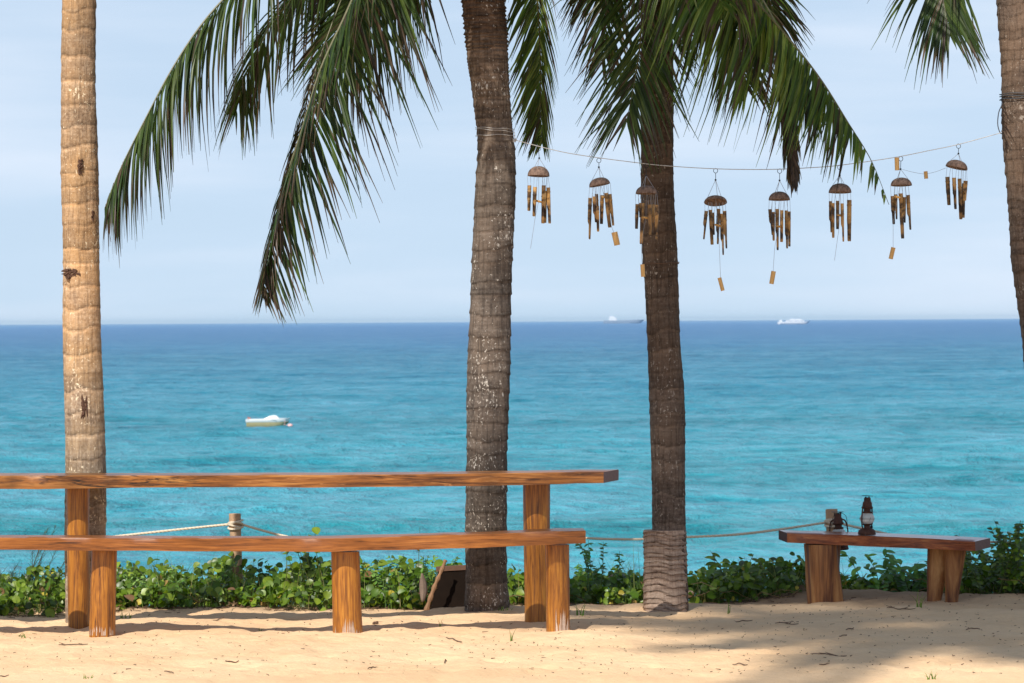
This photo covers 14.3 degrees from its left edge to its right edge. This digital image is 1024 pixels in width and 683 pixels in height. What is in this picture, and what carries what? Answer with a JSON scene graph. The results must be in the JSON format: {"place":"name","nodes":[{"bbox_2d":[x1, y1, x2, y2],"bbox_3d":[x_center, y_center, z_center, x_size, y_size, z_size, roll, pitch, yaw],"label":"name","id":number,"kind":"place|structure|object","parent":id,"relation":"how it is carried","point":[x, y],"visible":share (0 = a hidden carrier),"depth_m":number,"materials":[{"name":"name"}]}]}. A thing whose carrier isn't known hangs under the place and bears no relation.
{"place":"outdoors","nodes":[
{"label":"outdoors","id":0,"kind":"place"},
{"bbox_2d":[0,0,1019,324],"label":"sky","id":1,"kind":"structure","parent":0,"point":[200,263],"materials":[{"name":"blue"}]},
{"bbox_2d":[0,319,1023,606],"bbox_3d":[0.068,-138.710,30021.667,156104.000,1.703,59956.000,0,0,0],"label":"sea","id":2,"kind":"structure","parent":0,"point":[910,425],"depth_m":433.09,"materials":[{"name":"liquid"}]},
{"bbox_2d":[246,415,289,426],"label":"moored boat","id":3,"kind":"object","parent":2,"relation":"on","point":[273,420],"visible":0.89,"depth_m":455.80,"materials":[{"name":"white plastic"}]},
{"bbox_2d":[603,315,643,323],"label":"cargo ship","id":4,"kind":"object","parent":2,"relation":"on","point":[612,319],"visible":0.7,"depth_m":15488.95},
{"bbox_2d":[777,318,809,323],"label":"passenger ship","id":5,"kind":"object","parent":2,"relation":"on","point":[795,321],"visible":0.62,"depth_m":9794.37},
{"bbox_2d":[0,588,1023,682],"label":"sand ground","id":6,"kind":"structure","parent":0,"point":[325,649],"depth_m":19.33,"materials":[{"name":"beige sand"}]},
{"bbox_2d":[0,525,64,606],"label":"leafy plant","id":7,"kind":"object","parent":6,"relation":"on","point":[15,574],"visible":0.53,"depth_m":21.98,"materials":[{"name":"green plant"}]},
{"bbox_2d":[59,642,86,644],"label":"dry twig","id":8,"kind":"object","parent":6,"relation":"on","point":[72,644],"visible":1,"depth_m":19.36,"materials":[{"name":"brown wood"}]},
{"bbox_2d":[60,0,106,622],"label":"palm tree","id":9,"kind":"object","parent":6,"relation":"on","point":[85,445],"visible":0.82,"depth_m":20.89,"materials":[{"name":"brown plant"}]},
{"bbox_2d":[50,560,236,608],"bbox_3d":[-2.028,1.324,22.389,0.950,0.286,1.019,0,0,-16],"label":"fern like weed","id":10,"kind":"object","parent":6,"relation":"on","point":[143,577],"visible":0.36,"depth_m":22.12,"materials":[{"name":"green plant"}]},
{"bbox_2d":[229,513,242,606],"bbox_3d":[-1.517,1.286,22.507,0.073,0.683,0.066,0,0,0],"label":"rope post","id":11,"kind":"object","parent":6,"relation":"on","point":[234,516],"visible":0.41,"depth_m":22.48,"materials":[{"name":"brown wood"}]},
{"bbox_2d":[113,518,1011,542],"bbox_3d":[-0.281,1.050,22.506,8.441,0.162,0.089,0,0,0],"label":"barrier rope","id":12,"kind":"object","parent":11,"relation":"attached to","point":[228,524],"visible":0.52,"depth_m":22.50,"materials":[{"name":"beige fabric"}]},
{"bbox_2d":[0,528,585,636],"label":"long bench","id":13,"kind":"object","parent":6,"relation":"on","point":[344,550],"visible":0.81,"depth_m":20.14,"materials":[{"name":"brown wood"}]},
{"bbox_2d":[279,522,330,608],"bbox_3d":[-1.107,1.202,22.154,0.436,0.476,0.402,0,0,34],"label":"vine shoot","id":14,"kind":"object","parent":6,"relation":"on","point":[306,556],"visible":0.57,"depth_m":22.18,"materials":[{"name":"green plant"}]},
{"bbox_2d":[0,469,618,628],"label":"long table","id":15,"kind":"object","parent":6,"relation":"on","point":[536,497],"visible":0.77,"depth_m":20.55,"materials":[{"name":"brown wood"}]},
{"bbox_2d":[103,0,607,611],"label":"palm tree","id":16,"kind":"object","parent":6,"relation":"on","point":[353,26],"visible":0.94,"depth_m":21.19,"materials":[{"name":"green plant"}]},
{"bbox_2d":[360,555,459,607],"bbox_3d":[-0.525,1.287,22.117,0.500,0.332,0.645,0,0,-23],"label":"fern like weed","id":17,"kind":"object","parent":6,"relation":"on","point":[374,574],"visible":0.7,"depth_m":22.15,"materials":[{"name":"green plant"}]},
{"bbox_2d":[419,573,427,601],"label":"dry leaf","id":18,"kind":"object","parent":6,"relation":"on","point":[423,589],"visible":1,"depth_m":21.65,"materials":[{"name":"beige plant"}]},
{"bbox_2d":[424,559,446,610],"bbox_3d":[-0.400,1.287,21.592,0.152,0.274,0.036,-1,0,-37],"label":"wooden stick","id":19,"kind":"object","parent":6,"relation":"on","point":[433,589],"visible":0.95,"depth_m":21.57,"materials":[{"name":"brown wood"}]},
{"bbox_2d":[430,565,465,608],"bbox_3d":[-0.293,1.312,21.877,0.297,0.258,0.400,0,0,0],"label":"wooden box","id":20,"kind":"object","parent":6,"relation":"on","point":[450,589],"visible":0.5,"depth_m":21.72,"materials":[{"name":"brown wood"}]},
{"bbox_2d":[0,549,1023,617],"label":"creeping vine cover","id":21,"kind":"object","parent":6,"relation":"on","point":[125,589],"visible":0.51,"depth_m":22.23,"materials":[{"name":"green plant"}]},
{"bbox_2d":[575,601,585,615],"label":"grass tuft","id":22,"kind":"object","parent":6,"relation":"on","point":[577,609],"visible":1,"depth_m":21.01,"materials":[{"name":"green plant"}]},
{"bbox_2d":[573,542,624,603],"bbox_3d":[0.479,1.266,22.412,0.283,0.367,0.287,0,0,0],"label":"fern like weed","id":23,"kind":"object","parent":6,"relation":"on","point":[586,555],"visible":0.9,"depth_m":22.40,"materials":[{"name":"green plant"}]},
{"bbox_2d":[544,0,888,611],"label":"palm tree","id":24,"kind":"object","parent":6,"relation":"on","point":[764,42],"visible":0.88,"depth_m":21.37,"materials":[{"name":"green plant"}]},
{"bbox_2d":[704,552,768,600],"bbox_3d":[1.236,1.288,22.607,0.358,0.285,0.451,0,0,0],"label":"leafy plant","id":25,"kind":"object","parent":6,"relation":"on","point":[745,574],"visible":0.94,"depth_m":22.52,"materials":[{"name":"green plant"}]},
{"bbox_2d":[812,652,846,656],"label":"dry twig","id":26,"kind":"object","parent":6,"relation":"on","point":[828,654],"visible":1,"depth_m":18.59,"materials":[{"name":"wood"}]},
{"bbox_2d":[826,509,837,530],"bbox_3d":[1.760,1.232,22.506,0.072,0.623,0.066,0,0,0],"label":"rope post","id":27,"kind":"object","parent":6,"relation":"on","point":[830,513],"visible":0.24,"depth_m":22.48,"materials":[{"name":"brown wood"}]},
{"bbox_2d":[840,549,924,591],"bbox_3d":[2.054,1.298,23.106,0.292,0.280,0.581,-1,0,-37],"label":"leafy plant","id":28,"kind":"object","parent":6,"relation":"on","point":[890,567],"visible":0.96,"depth_m":23.02,"materials":[{"name":"green plant"}]},
{"bbox_2d":[779,530,989,603],"bbox_3d":[1.989,1.298,22.064,1.149,0.546,0.358,0,0,10],"label":"bench","id":29,"kind":"object","parent":6,"relation":"on","point":[945,558],"visible":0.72,"depth_m":21.96,"materials":[{"name":"brown wood"}]},
{"bbox_2d":[858,495,875,534],"bbox_3d":[1.903,0.931,21.975,0.096,0.214,0.096,0,0,0],"label":"lantern","id":30,"kind":"object","parent":29,"relation":"on","point":[866,518],"visible":1,"depth_m":21.95,"materials":[{"name":"metal"}]},
{"bbox_2d":[886,605,915,609],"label":"dry twig","id":31,"kind":"object","parent":6,"relation":"on","point":[900,608],"visible":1,"depth_m":21.43,"materials":[{"name":"wood"}]},
{"bbox_2d":[880,561,926,591],"bbox_3d":[2.222,1.339,23.023,0.369,0.211,0.423,0,0,41],"label":"leafy plant","id":32,"kind":"object","parent":6,"relation":"on","point":[917,584],"visible":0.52,"depth_m":22.93,"materials":[{"name":"green plant"}]},
{"bbox_2d":[912,590,923,607],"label":"grass tuft","id":33,"kind":"object","parent":6,"relation":"on","point":[920,605],"visible":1,"depth_m":21.58,"materials":[{"name":"green plant"}]},
{"bbox_2d":[925,671,935,679],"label":"grass tuft","id":34,"kind":"object","parent":6,"relation":"on","point":[932,676],"visible":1,"depth_m":17.45,"materials":[{"name":"beige plant"}]},
{"bbox_2d":[867,0,1023,361],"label":"palm tree","id":35,"kind":"object","parent":6,"relation":"on","point":[951,19],"visible":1,"depth_m":21.39,"materials":[{"name":"green plant"}]},
{"bbox_2d":[475,92,1023,169],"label":"hanging wire","id":36,"kind":"object","parent":35,"relation":"attached to","point":[515,139],"visible":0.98,"depth_m":21.29,"materials":[{"name":"grey metal"}]},
{"bbox_2d":[527,146,550,247],"bbox_3d":[0.140,-0.748,21.224,0.124,0.531,0.116,0,0,0],"label":"wind chime","id":37,"kind":"object","parent":36,"relation":"hanging from","point":[542,172],"visible":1,"depth_m":21.25,"materials":[{"name":"brown wood"}]},
{"bbox_2d":[588,158,619,245],"bbox_3d":[0.476,-0.724,21.242,0.168,0.457,0.112,0,0,0],"label":"wind chime","id":38,"kind":"object","parent":36,"relation":"hanging from","point":[600,182],"visible":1,"depth_m":21.23,"materials":[{"name":"brown wood"}]},
{"bbox_2d":[635,164,658,276],"bbox_3d":[0.700,-0.631,21.257,0.122,0.591,0.113,0,0,0],"label":"wind chime","id":39,"kind":"object","parent":36,"relation":"hanging from","point":[653,213],"visible":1,"depth_m":21.24,"materials":[{"name":"brown wood"}]},
{"bbox_2d":[703,169,726,290],"bbox_3d":[1.056,-0.581,21.280,0.125,0.640,0.114,0,0,0],"label":"wind chime","id":40,"kind":"object","parent":36,"relation":"hanging from","point":[719,201],"visible":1,"depth_m":21.30,"materials":[{"name":"brown wood"}]},
{"bbox_2d":[768,169,790,283],"bbox_3d":[1.392,-0.599,21.299,0.114,0.602,0.111,0,0,0],"label":"wind chime","id":41,"kind":"object","parent":36,"relation":"hanging from","point":[774,215],"visible":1,"depth_m":21.28,"materials":[{"name":"brown wood"}]},
{"bbox_2d":[829,165,851,259],"bbox_3d":[1.710,-0.671,21.317,0.124,0.498,0.120,0,0,0],"label":"wind chime","id":42,"kind":"object","parent":36,"relation":"hanging from","point":[842,188],"visible":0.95,"depth_m":21.31,"materials":[{"name":"brown wood"}]},
{"bbox_2d":[889,157,911,258],"bbox_3d":[2.022,-0.696,21.336,0.125,0.538,0.112,0,0,0],"label":"wind chime","id":43,"kind":"object","parent":36,"relation":"hanging from","point":[902,182],"visible":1,"depth_m":21.36,"materials":[{"name":"brown wood"}]},
{"bbox_2d":[902,144,967,218],"bbox_3d":[2.205,-0.834,21.353,0.340,0.395,0.114,0,0,0],"label":"wind chime","id":44,"kind":"object","parent":36,"relation":"hanging from","point":[959,165],"visible":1,"depth_m":21.35,"materials":[{"name":"brown wood"}]},
{"bbox_2d":[955,533,996,591],"bbox_3d":[2.530,1.240,22.785,0.414,0.342,0.386,0,0,13],"label":"shrub","id":45,"kind":"object","parent":6,"relation":"on","point":[979,556],"visible":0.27,"depth_m":22.72,"materials":[{"name":"green plant"}]},
{"bbox_2d":[963,520,1023,593],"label":"shrub","id":46,"kind":"object","parent":6,"relation":"on","point":[1012,560],"visible":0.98,"depth_m":22.27,"materials":[{"name":"green plant"}]},
{"bbox_2d":[829,511,848,549],"bbox_3d":[1.790,1.035,22.365,0.095,0.213,0.095,0,0,39],"label":"lantern","id":47,"kind":"object","parent":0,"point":[837,521],"visible":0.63,"depth_m":22.35,"materials":[{"name":"metal"}]}
]}

